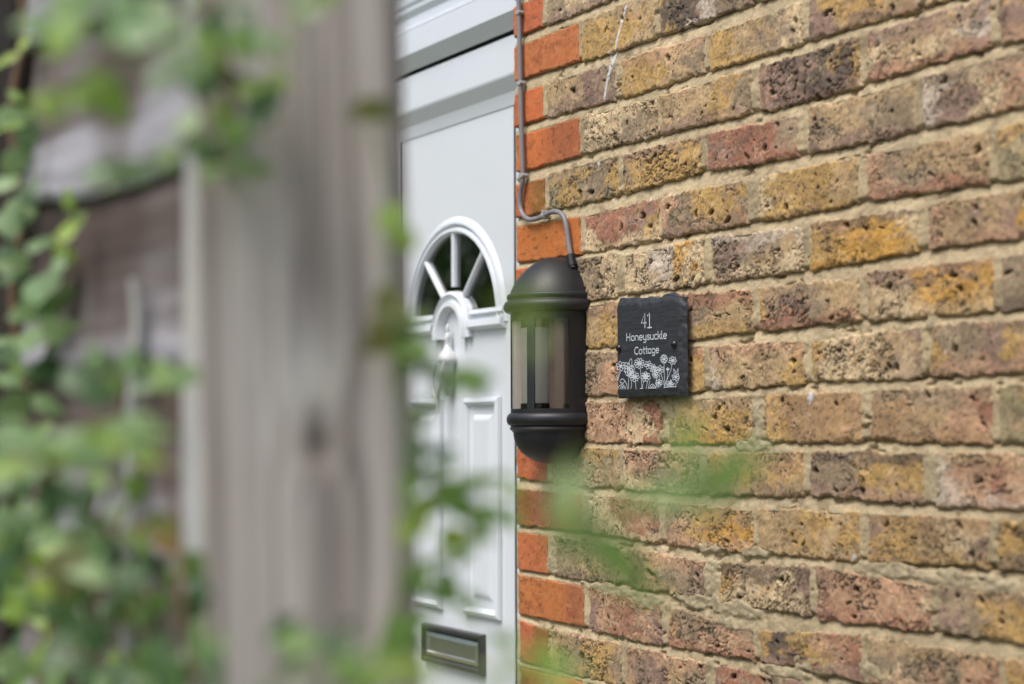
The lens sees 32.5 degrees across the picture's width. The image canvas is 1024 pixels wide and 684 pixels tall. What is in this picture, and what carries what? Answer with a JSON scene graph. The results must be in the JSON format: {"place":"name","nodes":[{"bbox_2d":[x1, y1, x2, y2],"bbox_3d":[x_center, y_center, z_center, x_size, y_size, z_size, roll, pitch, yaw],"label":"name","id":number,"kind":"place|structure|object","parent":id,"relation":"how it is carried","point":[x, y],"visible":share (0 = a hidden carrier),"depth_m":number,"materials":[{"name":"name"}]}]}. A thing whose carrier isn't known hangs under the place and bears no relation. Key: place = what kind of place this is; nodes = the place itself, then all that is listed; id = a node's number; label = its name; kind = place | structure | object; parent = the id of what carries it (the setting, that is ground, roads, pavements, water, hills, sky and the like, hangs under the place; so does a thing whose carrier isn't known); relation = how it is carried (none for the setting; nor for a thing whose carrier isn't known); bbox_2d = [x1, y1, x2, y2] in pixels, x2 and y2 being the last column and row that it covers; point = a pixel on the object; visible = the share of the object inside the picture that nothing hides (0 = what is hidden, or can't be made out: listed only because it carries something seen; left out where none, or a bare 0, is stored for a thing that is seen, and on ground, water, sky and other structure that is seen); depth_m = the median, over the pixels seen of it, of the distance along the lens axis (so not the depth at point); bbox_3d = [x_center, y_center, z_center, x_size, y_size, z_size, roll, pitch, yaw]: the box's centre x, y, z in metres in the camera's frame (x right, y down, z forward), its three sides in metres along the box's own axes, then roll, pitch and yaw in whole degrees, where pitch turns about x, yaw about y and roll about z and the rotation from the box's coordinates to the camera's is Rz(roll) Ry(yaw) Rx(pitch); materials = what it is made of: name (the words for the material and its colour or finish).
{"place":"outdoors","nodes":[
{"label":"outdoors","id":0,"kind":"place"},
{"bbox_2d":[534,408,770,683],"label":"honeysuckle","id":1,"kind":"object","parent":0,"point":[610,553],"visible":1,"depth_m":0.56,"materials":[{"name":"green plant"}]},
{"label":"ground","id":2,"kind":"structure","parent":0,"visible":0},
{"bbox_2d":[401,0,1023,683],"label":"brick cottage","id":3,"kind":"structure","parent":2,"relation":"on","point":[813,210],"depth_m":2.40,"materials":[{"name":"weathered brick"},{"name":"white upvc"},{"name":"red brick"}]},
{"bbox_2d":[401,0,519,683],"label":"front door","id":4,"kind":"structure","parent":3,"relation":"in","point":[460,85],"depth_m":3.35,"materials":[{"name":"white plastic"}]},
{"bbox_2d":[515,0,576,267],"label":"cable","id":5,"kind":"object","parent":3,"relation":"attached to","point":[523,175],"visible":0.98,"depth_m":2.96,"materials":[{"name":"grey plastic"}]},
{"bbox_2d":[505,257,589,463],"bbox_3d":[0.040,0.029,2.820,0.098,0.334,0.168,1,-3,-29],"label":"wall lantern","id":6,"kind":"object","parent":3,"relation":"attached to","point":[547,419],"depth_m":2.78,"materials":[{"name":"black metal"}]},
{"bbox_2d":[512,320,521,408],"bbox_3d":[0.010,0.038,2.865,0.006,0.146,0.057,-2,-3,25],"label":"window glass","id":7,"kind":"structure","parent":6,"relation":"in","point":[516,325],"depth_m":2.87,"materials":[{"name":"clear glass"}]},
{"bbox_2d":[616,292,688,398],"bbox_3d":[0.216,0.006,2.601,0.040,0.153,0.181,1,-3,-29],"label":"house sign","id":8,"kind":"object","parent":3,"relation":"attached to","point":[652,349],"visible":0.99,"depth_m":2.58,"materials":[{"name":"stone"}]},
{"label":"path","id":9,"kind":"structure","parent":0,"visible":0},
{"bbox_2d":[0,0,35,683],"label":"fence upright","id":10,"kind":"object","parent":9,"relation":"on","point":[9,17],"visible":0.12,"depth_m":1.37,"materials":[{"name":"brown wood"}]},
{"bbox_2d":[0,0,85,680],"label":"ivy","id":11,"kind":"object","parent":10,"relation":"attached to","point":[40,302],"visible":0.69,"depth_m":1.28,"materials":[{"name":"green plant"}]},
{"bbox_2d":[191,0,420,683],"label":"fence post","id":12,"kind":"object","parent":9,"relation":"on","point":[303,471],"visible":0.79,"depth_m":0.90,"materials":[{"name":"grey wood"}]},
{"bbox_2d":[20,0,207,683],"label":"lap fence","id":13,"kind":"object","parent":12,"relation":"attached to","point":[146,232],"visible":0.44,"depth_m":1.18,"materials":[{"name":"wood"}]},
{"bbox_2d":[0,278,213,683],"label":"ivy","id":14,"kind":"object","parent":13,"relation":"attached to","point":[73,572],"visible":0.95,"depth_m":0.97,"materials":[{"name":"green plant"}]},
{"bbox_2d":[145,608,589,683],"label":"honeysuckle","id":15,"kind":"object","parent":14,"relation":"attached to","point":[297,646],"visible":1,"depth_m":0.76,"materials":[{"name":"green plant"}]},
{"bbox_2d":[8,0,335,190],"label":"honeysuckle","id":16,"kind":"object","parent":12,"relation":"attached to","point":[128,24],"visible":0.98,"depth_m":0.84,"materials":[{"name":"green plant"}]},
{"bbox_2d":[336,96,521,666],"bbox_3d":[-0.046,0.045,0.895,0.099,0.334,0.046,1,-3,-29],"label":"honeysuckle","id":17,"kind":"object","parent":12,"relation":"attached to","point":[406,348],"visible":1,"depth_m":0.89,"materials":[{"name":"green plant"}]}
]}

